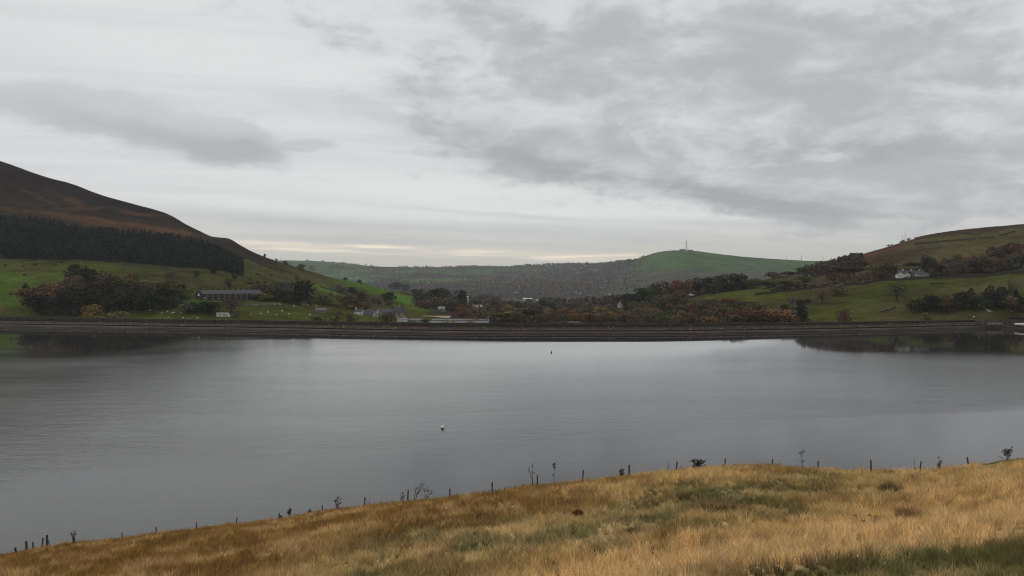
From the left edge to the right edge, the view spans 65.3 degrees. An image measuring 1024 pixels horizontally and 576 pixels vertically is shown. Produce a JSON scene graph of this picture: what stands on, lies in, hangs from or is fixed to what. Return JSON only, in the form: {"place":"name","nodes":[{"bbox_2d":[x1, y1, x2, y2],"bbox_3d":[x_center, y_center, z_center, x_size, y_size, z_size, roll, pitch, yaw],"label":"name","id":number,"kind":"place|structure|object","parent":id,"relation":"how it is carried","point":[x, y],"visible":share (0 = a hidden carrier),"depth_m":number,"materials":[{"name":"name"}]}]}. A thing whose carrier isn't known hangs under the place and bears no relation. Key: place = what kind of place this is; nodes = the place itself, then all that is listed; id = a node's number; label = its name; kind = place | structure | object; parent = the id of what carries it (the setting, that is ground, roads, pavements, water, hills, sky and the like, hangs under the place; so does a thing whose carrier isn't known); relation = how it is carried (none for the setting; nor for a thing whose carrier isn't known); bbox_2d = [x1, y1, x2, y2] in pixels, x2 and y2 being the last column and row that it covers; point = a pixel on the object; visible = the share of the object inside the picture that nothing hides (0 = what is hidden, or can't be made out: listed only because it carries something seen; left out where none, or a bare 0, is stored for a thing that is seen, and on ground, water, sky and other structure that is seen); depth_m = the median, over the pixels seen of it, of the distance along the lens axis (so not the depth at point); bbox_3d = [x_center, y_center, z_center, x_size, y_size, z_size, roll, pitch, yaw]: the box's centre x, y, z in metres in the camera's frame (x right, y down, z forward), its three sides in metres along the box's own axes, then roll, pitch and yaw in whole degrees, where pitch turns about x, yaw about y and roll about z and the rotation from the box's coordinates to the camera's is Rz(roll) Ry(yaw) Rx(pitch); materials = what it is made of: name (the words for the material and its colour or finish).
{"place":"outdoors","nodes":[
{"label":"outdoors","id":0,"kind":"place"},
{"bbox_2d":[0,327,1023,554],"bbox_3d":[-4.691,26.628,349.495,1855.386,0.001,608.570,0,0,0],"label":"water","id":1,"kind":"structure","parent":0,"point":[109,432],"depth_m":179.27,"materials":[{"name":"grey liquid"}]},
{"bbox_2d":[969,318,1023,326],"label":"spillway wall","id":2,"kind":"structure","parent":1,"relation":"in","point":[1005,323],"depth_m":516.97,"materials":[{"name":"stone"}]},
{"bbox_2d":[0,161,1023,322],"bbox_3d":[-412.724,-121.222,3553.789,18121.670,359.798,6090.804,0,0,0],"label":"hills","id":3,"kind":"structure","parent":0,"point":[25,193],"depth_m":935.56,"materials":[{"name":"green plant"}]},
{"bbox_2d":[9,286,50,303],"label":"broadleaf tree","id":4,"kind":"object","parent":3,"relation":"on","point":[23,293],"visible":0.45,"depth_m":649.46,"materials":[{"name":"brown plant"}]},
{"bbox_2d":[20,295,53,314],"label":"bush","id":5,"kind":"object","parent":3,"relation":"on","point":[41,301],"visible":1,"depth_m":627.37,"materials":[{"name":"green plant"}]},
{"bbox_2d":[31,283,68,305],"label":"broadleaf tree","id":6,"kind":"object","parent":3,"relation":"on","point":[51,288],"visible":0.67,"depth_m":644.82,"materials":[{"name":"brown plant"}]},
{"bbox_2d":[49,294,84,315],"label":"bush","id":7,"kind":"object","parent":3,"relation":"on","point":[63,301],"visible":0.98,"depth_m":625.45,"materials":[{"name":"green plant"}]},
{"bbox_2d":[56,274,84,302],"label":"broadleaf tree","id":8,"kind":"object","parent":3,"relation":"on","point":[71,284],"visible":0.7,"depth_m":656.69,"materials":[{"name":"brown plant"}]},
{"bbox_2d":[61,264,105,290],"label":"broadleaf tree","id":9,"kind":"object","parent":3,"relation":"on","point":[87,274],"visible":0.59,"depth_m":686.63,"materials":[{"name":"green plant"}]},
{"bbox_2d":[69,289,105,306],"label":"broadleaf tree","id":10,"kind":"object","parent":3,"relation":"on","point":[86,294],"visible":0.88,"depth_m":646.06,"materials":[{"name":"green plant"}]},
{"bbox_2d":[80,304,105,317],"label":"bush","id":11,"kind":"object","parent":3,"relation":"on","point":[87,313],"visible":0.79,"depth_m":610.66,"materials":[{"name":"yellow plant"}]},
{"bbox_2d":[87,274,119,296],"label":"broadleaf tree","id":12,"kind":"object","parent":3,"relation":"on","point":[105,280],"visible":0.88,"depth_m":684.80,"materials":[{"name":"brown plant"}]},
{"bbox_2d":[21,283,186,316],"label":"undergrowth","id":13,"kind":"object","parent":3,"relation":"on","point":[112,310],"visible":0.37,"depth_m":648.48,"materials":[{"name":"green plant"}]},
{"bbox_2d":[101,311,131,317],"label":"bush","id":14,"kind":"object","parent":3,"relation":"on","point":[119,314],"visible":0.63,"depth_m":601.58,"materials":[{"name":"green plant"}]},
{"bbox_2d":[101,292,134,309],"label":"broadleaf tree","id":15,"kind":"object","parent":3,"relation":"on","point":[118,299],"visible":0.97,"depth_m":642.37,"materials":[{"name":"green plant"}]},
{"bbox_2d":[107,275,135,292],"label":"broadleaf tree","id":16,"kind":"object","parent":3,"relation":"on","point":[126,279],"visible":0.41,"depth_m":693.20,"materials":[{"name":"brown plant"}]},
{"bbox_2d":[0,214,244,275],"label":"conifer plantation","id":17,"kind":"object","parent":3,"relation":"on","point":[164,249],"visible":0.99,"depth_m":921.33,"materials":[{"name":"green plant"}]},
{"bbox_2d":[139,282,158,293],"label":"broadleaf tree","id":18,"kind":"object","parent":3,"relation":"on","point":[152,289],"visible":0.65,"depth_m":688.96,"materials":[{"name":"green plant"}]},
{"bbox_2d":[156,281,180,295],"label":"broadleaf tree","id":19,"kind":"object","parent":3,"relation":"on","point":[164,293],"visible":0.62,"depth_m":699.15,"materials":[{"name":"green plant"}]},
{"bbox_2d":[162,282,193,294],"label":"broadleaf tree","id":20,"kind":"object","parent":3,"relation":"on","point":[174,289],"visible":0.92,"depth_m":696.92,"materials":[{"name":"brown plant"}]},
{"bbox_2d":[180,299,222,310],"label":"broadleaf tree","id":21,"kind":"object","parent":3,"relation":"on","point":[196,301],"visible":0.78,"depth_m":644.73,"materials":[{"name":"green plant"}]},
{"bbox_2d":[199,302,220,313],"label":"bush","id":22,"kind":"object","parent":3,"relation":"on","point":[209,309],"visible":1,"depth_m":638.38,"materials":[{"name":"green plant"}]},
{"bbox_2d":[195,288,261,304],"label":"stone terrace","id":23,"kind":"structure","parent":3,"relation":"on","point":[219,295],"depth_m":690.70,"materials":[{"name":"stone"}]},
{"bbox_2d":[217,297,244,311],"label":"thin tree","id":24,"kind":"object","parent":3,"relation":"on","point":[233,305],"visible":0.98,"depth_m":648.09,"materials":[{"name":"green plant"}]},
{"bbox_2d":[249,281,278,292],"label":"broadleaf tree","id":25,"kind":"object","parent":3,"relation":"on","point":[261,284],"visible":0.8,"depth_m":736.25,"materials":[{"name":"brown plant"}]},
{"bbox_2d":[251,293,276,300],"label":"bush","id":26,"kind":"object","parent":3,"relation":"on","point":[267,295],"visible":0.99,"depth_m":713.51,"materials":[{"name":"green plant"}]},
{"bbox_2d":[272,291,295,302],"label":"bush","id":27,"kind":"object","parent":3,"relation":"on","point":[288,296],"visible":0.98,"depth_m":718.10,"materials":[{"name":"green plant"}]},
{"bbox_2d":[259,287,313,305],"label":"undergrowth","id":28,"kind":"object","parent":3,"relation":"on","point":[309,301],"visible":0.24,"depth_m":728.63,"materials":[{"name":"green plant"}]},
{"bbox_2d":[276,281,298,294],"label":"broadleaf tree","id":29,"kind":"object","parent":3,"relation":"on","point":[287,286],"visible":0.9,"depth_m":740.25,"materials":[{"name":"green plant"}]},
{"bbox_2d":[293,292,307,304],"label":"bush","id":30,"kind":"object","parent":3,"relation":"on","point":[304,296],"visible":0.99,"depth_m":714.71,"materials":[{"name":"green plant"}]},
{"bbox_2d":[292,279,314,296],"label":"broadleaf tree","id":31,"kind":"object","parent":3,"relation":"on","point":[303,287],"visible":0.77,"depth_m":755.12,"materials":[{"name":"green plant"}]},
{"bbox_2d":[306,295,337,303],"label":"bush","id":32,"kind":"object","parent":3,"relation":"on","point":[322,299],"visible":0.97,"depth_m":749.95,"materials":[{"name":"green plant"}]},
{"bbox_2d":[325,309,345,320],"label":"thin tree","id":33,"kind":"object","parent":3,"relation":"on","point":[337,314],"visible":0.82,"depth_m":609.62,"materials":[{"name":"green plant"}]},
{"bbox_2d":[334,284,347,293],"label":"broadleaf tree","id":34,"kind":"object","parent":3,"relation":"on","point":[341,288],"visible":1,"depth_m":934.30,"materials":[{"name":"green plant"}]},
{"bbox_2d":[336,295,358,308],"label":"broadleaf tree","id":35,"kind":"object","parent":3,"relation":"on","point":[346,299],"visible":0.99,"depth_m":738.27,"materials":[{"name":"green plant"}]},
{"bbox_2d":[355,291,369,301],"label":"broadleaf tree","id":36,"kind":"object","parent":3,"relation":"on","point":[361,295],"visible":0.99,"depth_m":858.67,"materials":[{"name":"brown plant"}]},
{"bbox_2d":[377,312,396,321],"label":"broadleaf tree","id":37,"kind":"object","parent":3,"relation":"on","point":[386,318],"visible":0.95,"depth_m":637.52,"materials":[{"name":"green plant"}]},
{"bbox_2d":[380,292,396,300],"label":"broadleaf tree","id":38,"kind":"object","parent":3,"relation":"on","point":[387,296],"visible":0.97,"depth_m":953.10,"materials":[{"name":"green plant"}]},
{"bbox_2d":[425,287,447,302],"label":"broadleaf tree","id":39,"kind":"object","parent":3,"relation":"on","point":[435,291],"visible":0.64,"depth_m":1086.68,"materials":[{"name":"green plant"}]},
{"bbox_2d":[431,296,445,307],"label":"broadleaf tree","id":40,"kind":"object","parent":3,"relation":"on","point":[439,300],"visible":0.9,"depth_m":978.66,"materials":[{"name":"green plant"}]},
{"bbox_2d":[430,318,458,322],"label":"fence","id":41,"kind":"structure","parent":3,"relation":"on","point":[441,320],"depth_m":671.42,"materials":[{"name":"grey metal"}]},
{"bbox_2d":[436,288,455,301],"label":"broadleaf tree","id":42,"kind":"object","parent":3,"relation":"on","point":[445,294],"visible":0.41,"depth_m":1076.76,"materials":[{"name":"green plant"}]},
{"bbox_2d":[412,293,502,311],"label":"undergrowth","id":43,"kind":"object","parent":3,"relation":"on","point":[421,305],"visible":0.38,"depth_m":959.67,"materials":[{"name":"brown plant"}]},
{"bbox_2d":[452,310,470,318],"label":"broadleaf tree","id":44,"kind":"object","parent":3,"relation":"on","point":[460,314],"visible":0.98,"depth_m":739.61,"materials":[{"name":"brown plant"}]},
{"bbox_2d":[454,290,470,302],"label":"broadleaf tree","id":45,"kind":"object","parent":3,"relation":"on","point":[462,294],"visible":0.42,"depth_m":1115.39,"materials":[{"name":"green plant"}]},
{"bbox_2d":[306,259,635,266],"bbox_3d":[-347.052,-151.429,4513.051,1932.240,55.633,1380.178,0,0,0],"label":"skyline woodland","id":46,"kind":"object","parent":3,"relation":"on","point":[507,266],"visible":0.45,"depth_m":5062.90,"materials":[{"name":"green plant"}]},
{"bbox_2d":[458,318,488,322],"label":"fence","id":47,"kind":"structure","parent":3,"relation":"on","point":[462,320],"depth_m":677.43,"materials":[{"name":"grey metal"}]},
{"bbox_2d":[466,293,491,303],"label":"broadleaf tree","id":48,"kind":"object","parent":3,"relation":"on","point":[478,297],"visible":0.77,"depth_m":1257.38,"materials":[{"name":"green plant"}]},
{"bbox_2d":[480,295,503,304],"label":"broadleaf tree","id":49,"kind":"object","parent":3,"relation":"on","point":[495,299],"visible":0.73,"depth_m":1253.89,"materials":[{"name":"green plant"}]},
{"bbox_2d":[0,317,986,333],"bbox_3d":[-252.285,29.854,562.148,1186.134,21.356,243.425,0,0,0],"label":"dam","id":50,"kind":"structure","parent":3,"relation":"on","point":[476,328],"depth_m":476.92,"materials":[{"name":"stone"}]},
{"bbox_2d":[272,255,729,299],"bbox_3d":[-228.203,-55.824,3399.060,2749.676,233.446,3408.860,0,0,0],"label":"distant woodland","id":51,"kind":"object","parent":3,"relation":"on","point":[514,283],"visible":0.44,"depth_m":3149.62,"materials":[{"name":"grey plant"}]},
{"bbox_2d":[488,310,516,320],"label":"broadleaf tree","id":52,"kind":"object","parent":3,"relation":"on","point":[510,315],"visible":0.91,"depth_m":698.06,"materials":[{"name":"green plant"}]},
{"bbox_2d":[419,289,671,309],"bbox_3d":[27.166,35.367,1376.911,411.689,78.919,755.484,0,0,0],"label":"valley thicket","id":53,"kind":"object","parent":3,"relation":"on","point":[577,301],"visible":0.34,"depth_m":1201.32,"materials":[{"name":"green plant"}]},
{"bbox_2d":[481,297,649,321],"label":"undergrowth","id":54,"kind":"object","parent":3,"relation":"on","point":[485,316],"visible":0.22,"depth_m":714.20,"materials":[{"name":"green plant"}]},
{"bbox_2d":[578,312,600,321],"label":"broadleaf tree","id":55,"kind":"object","parent":3,"relation":"on","point":[585,317],"visible":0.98,"depth_m":688.21,"materials":[{"name":"brown plant"}]},
{"bbox_2d":[630,288,646,300],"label":"broadleaf tree","id":56,"kind":"object","parent":3,"relation":"on","point":[640,294],"visible":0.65,"depth_m":975.91,"materials":[{"name":"green plant"}]},
{"bbox_2d":[643,283,660,298],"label":"broadleaf tree","id":57,"kind":"object","parent":3,"relation":"on","point":[650,292],"visible":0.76,"depth_m":957.88,"materials":[{"name":"green plant"}]},
{"bbox_2d":[653,281,674,294],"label":"broadleaf tree","id":58,"kind":"object","parent":3,"relation":"on","point":[666,287],"visible":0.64,"depth_m":947.15,"materials":[{"name":"brown plant"}]},
{"bbox_2d":[658,296,683,308],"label":"broadleaf tree","id":59,"kind":"object","parent":3,"relation":"on","point":[672,300],"visible":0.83,"depth_m":798.54,"materials":[{"name":"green plant"}]},
{"bbox_2d":[671,280,687,295],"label":"broadleaf tree","id":60,"kind":"object","parent":3,"relation":"on","point":[678,286],"visible":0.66,"depth_m":936.37,"materials":[{"name":"red plant"}]},
{"bbox_2d":[681,279,698,294],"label":"broadleaf tree","id":61,"kind":"object","parent":3,"relation":"on","point":[689,284],"visible":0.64,"depth_m":931.53,"materials":[{"name":"brown plant"}]},
{"bbox_2d":[692,277,713,293],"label":"broadleaf tree","id":62,"kind":"object","parent":3,"relation":"on","point":[705,282],"visible":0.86,"depth_m":917.90,"materials":[{"name":"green plant"}]},
{"bbox_2d":[624,279,793,322],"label":"undergrowth","id":63,"kind":"object","parent":3,"relation":"on","point":[722,317],"visible":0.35,"depth_m":687.90,"materials":[{"name":"brown plant"}]},
{"bbox_2d":[710,274,731,291],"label":"broadleaf tree","id":64,"kind":"object","parent":3,"relation":"on","point":[722,282],"visible":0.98,"depth_m":904.73,"materials":[{"name":"green plant"}]},
{"bbox_2d":[716,298,742,307],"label":"broadleaf tree","id":65,"kind":"object","parent":3,"relation":"on","point":[725,301],"visible":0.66,"depth_m":741.80,"materials":[{"name":"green plant"}]},
{"bbox_2d":[728,273,748,289],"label":"broadleaf tree","id":66,"kind":"object","parent":3,"relation":"on","point":[737,279],"visible":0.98,"depth_m":898.30,"materials":[{"name":"green plant"}]},
{"bbox_2d":[744,278,762,288],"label":"broadleaf tree","id":67,"kind":"object","parent":3,"relation":"on","point":[751,283],"visible":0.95,"depth_m":887.26,"materials":[{"name":"green plant"}]},
{"bbox_2d":[741,310,767,318],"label":"broadleaf tree","id":68,"kind":"object","parent":3,"relation":"on","point":[754,312],"visible":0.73,"depth_m":658.49,"materials":[{"name":"brown plant"}]},
{"bbox_2d":[756,281,777,287],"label":"bush","id":69,"kind":"object","parent":3,"relation":"on","point":[766,283],"visible":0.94,"depth_m":846.59,"materials":[{"name":"green plant"}]},
{"bbox_2d":[761,309,788,321],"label":"broadleaf tree","id":70,"kind":"object","parent":3,"relation":"on","point":[772,313],"visible":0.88,"depth_m":648.48,"materials":[{"name":"brown plant"}]},
{"bbox_2d":[778,310,798,321],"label":"broadleaf tree","id":71,"kind":"object","parent":3,"relation":"on","point":[791,318],"visible":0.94,"depth_m":638.47,"materials":[{"name":"brown plant"}]},
{"bbox_2d":[793,306,810,321],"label":"broadleaf tree","id":72,"kind":"object","parent":3,"relation":"on","point":[801,314],"visible":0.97,"depth_m":639.05,"materials":[{"name":"green plant"}]},
{"bbox_2d":[810,285,833,303],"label":"thin tree","id":73,"kind":"object","parent":3,"relation":"on","point":[821,295],"visible":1,"depth_m":708.70,"materials":[{"name":"brown plant"}]},
{"bbox_2d":[796,252,864,276],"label":"undergrowth","id":74,"kind":"object","parent":3,"relation":"on","point":[811,269],"visible":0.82,"depth_m":915.31,"materials":[{"name":"green plant"}]},
{"bbox_2d":[827,284,848,294],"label":"broadleaf tree","id":75,"kind":"object","parent":3,"relation":"on","point":[836,287],"visible":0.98,"depth_m":739.09,"materials":[{"name":"green plant"}]},
{"bbox_2d":[835,308,851,321],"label":"broadleaf tree","id":76,"kind":"object","parent":3,"relation":"on","point":[843,317],"visible":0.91,"depth_m":608.36,"materials":[{"name":"brown plant"}]},
{"bbox_2d":[864,264,886,274],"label":"broadleaf tree","id":77,"kind":"object","parent":3,"relation":"on","point":[874,268],"visible":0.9,"depth_m":830.41,"materials":[{"name":"green plant"}]},
{"bbox_2d":[877,263,899,272],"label":"broadleaf tree","id":78,"kind":"object","parent":3,"relation":"on","point":[893,268],"visible":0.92,"depth_m":818.49,"materials":[{"name":"green plant"}]},
{"bbox_2d":[755,270,1023,294],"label":"roadside wall","id":79,"kind":"structure","parent":3,"relation":"on","point":[913,278],"depth_m":766.61,"materials":[{"name":"grey stone"}]},
{"bbox_2d":[885,282,908,300],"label":"thin tree","id":80,"kind":"object","parent":3,"relation":"on","point":[897,291],"visible":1,"depth_m":675.29,"materials":[{"name":"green plant"}]},
{"bbox_2d":[899,296,922,312],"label":"thin tree","id":81,"kind":"object","parent":3,"relation":"on","point":[911,306],"visible":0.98,"depth_m":623.41,"materials":[{"name":"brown plant"}]},
{"bbox_2d":[898,269,924,275],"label":"white farmhouse","id":82,"kind":"object","parent":3,"relation":"on","point":[903,271],"visible":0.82,"depth_m":788.81,"materials":[{"name":"stone"}]},
{"bbox_2d":[911,299,932,311],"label":"broadleaf tree","id":83,"kind":"object","parent":3,"relation":"on","point":[924,302],"visible":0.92,"depth_m":620.69,"materials":[{"name":"green plant"}]},
{"bbox_2d":[825,255,1022,283],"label":"hillside scrub","id":84,"kind":"object","parent":3,"relation":"on","point":[849,277],"visible":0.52,"depth_m":809.59,"materials":[{"name":"green plant"}]},
{"bbox_2d":[919,255,935,272],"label":"broadleaf tree","id":85,"kind":"object","parent":3,"relation":"on","point":[925,262],"visible":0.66,"depth_m":798.21,"materials":[{"name":"green plant"}]},
{"bbox_2d":[920,294,943,311],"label":"broadleaf tree","id":86,"kind":"object","parent":3,"relation":"on","point":[933,298],"visible":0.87,"depth_m":618.01,"materials":[{"name":"green plant"}]},
{"bbox_2d":[914,238,975,244],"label":"dry stone wall","id":87,"kind":"structure","parent":3,"relation":"on","point":[944,241],"depth_m":951.75,"materials":[{"name":"grey stone"}]},
{"bbox_2d":[935,297,959,310],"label":"broadleaf tree","id":88,"kind":"object","parent":3,"relation":"on","point":[945,301],"visible":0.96,"depth_m":611.53,"materials":[{"name":"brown plant"}]},
{"bbox_2d":[901,285,1023,311],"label":"undergrowth","id":89,"kind":"object","parent":3,"relation":"on","point":[1018,307],"visible":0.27,"depth_m":619.37,"materials":[{"name":"green plant"}]},
{"bbox_2d":[953,291,979,309],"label":"broadleaf tree","id":90,"kind":"object","parent":3,"relation":"on","point":[964,296],"visible":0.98,"depth_m":604.61,"materials":[{"name":"green plant"}]},
{"bbox_2d":[914,224,1023,238],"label":"dry stone wall","id":91,"kind":"structure","parent":3,"relation":"on","point":[967,229],"depth_m":1035.36,"materials":[{"name":"grey stone"}]},
{"bbox_2d":[927,242,1023,275],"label":"undergrowth","id":92,"kind":"object","parent":3,"relation":"on","point":[931,271],"visible":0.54,"depth_m":775.57,"materials":[{"name":"green plant"}]},
{"bbox_2d":[966,295,994,308],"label":"broadleaf tree","id":93,"kind":"object","parent":3,"relation":"on","point":[982,300],"visible":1,"depth_m":597.47,"materials":[{"name":"green plant"}]},
{"bbox_2d":[983,290,1006,307],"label":"broadleaf tree","id":94,"kind":"object","parent":3,"relation":"on","point":[996,294],"visible":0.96,"depth_m":593.33,"materials":[{"name":"green plant"}]},
{"bbox_2d":[996,296,1018,307],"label":"broadleaf tree","id":95,"kind":"object","parent":3,"relation":"on","point":[1009,301],"visible":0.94,"depth_m":588.73,"materials":[{"name":"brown plant"}]},
{"bbox_2d":[0,0,1023,266],"label":"sky","id":96,"kind":"structure","parent":0,"point":[382,133],"materials":[{"name":"grey"}]},
{"bbox_2d":[0,457,1023,575],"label":"bank","id":97,"kind":"structure","parent":0,"point":[806,570],"depth_m":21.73,"materials":[{"name":"plant"}]},
{"bbox_2d":[14,457,968,551],"bbox_3d":[-5.125,13.080,44.966,56.387,9.559,1.779,0,0,13],"label":"post fence","id":98,"kind":"object","parent":97,"relation":"on","point":[47,540],"visible":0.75,"depth_m":44.58,"materials":[{"name":"wood"}]},
{"bbox_2d":[701,501,750,513],"bbox_3d":[6.211,6.487,23.322,1.639,0.386,1.424,0,0,0],"label":"grass tussock","id":99,"kind":"object","parent":97,"relation":"on","point":[723,509],"depth_m":23.43,"materials":[{"name":"brown plant"}]},
{"bbox_2d":[874,482,903,492],"bbox_3d":[13.107,6.950,27.740,1.182,0.406,1.036,0,0,0],"label":"grass tussock","id":100,"kind":"object","parent":97,"relation":"on","point":[888,486],"depth_m":27.70,"materials":[{"name":"brown plant"}]},
{"bbox_2d":[890,503,929,519],"bbox_3d":[10.203,5.830,20.557,1.028,0.696,0.868,0,0,0],"label":"grass tussock","id":101,"kind":"object","parent":97,"relation":"on","point":[905,511],"depth_m":20.55,"materials":[{"name":"beige plant"}]},
{"bbox_2d":[481,299,1023,319],"bbox_3d":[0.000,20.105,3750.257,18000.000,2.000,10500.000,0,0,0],"label":"ground","id":102,"kind":"structure","parent":0,"point":[600,299],"depth_m":1937.84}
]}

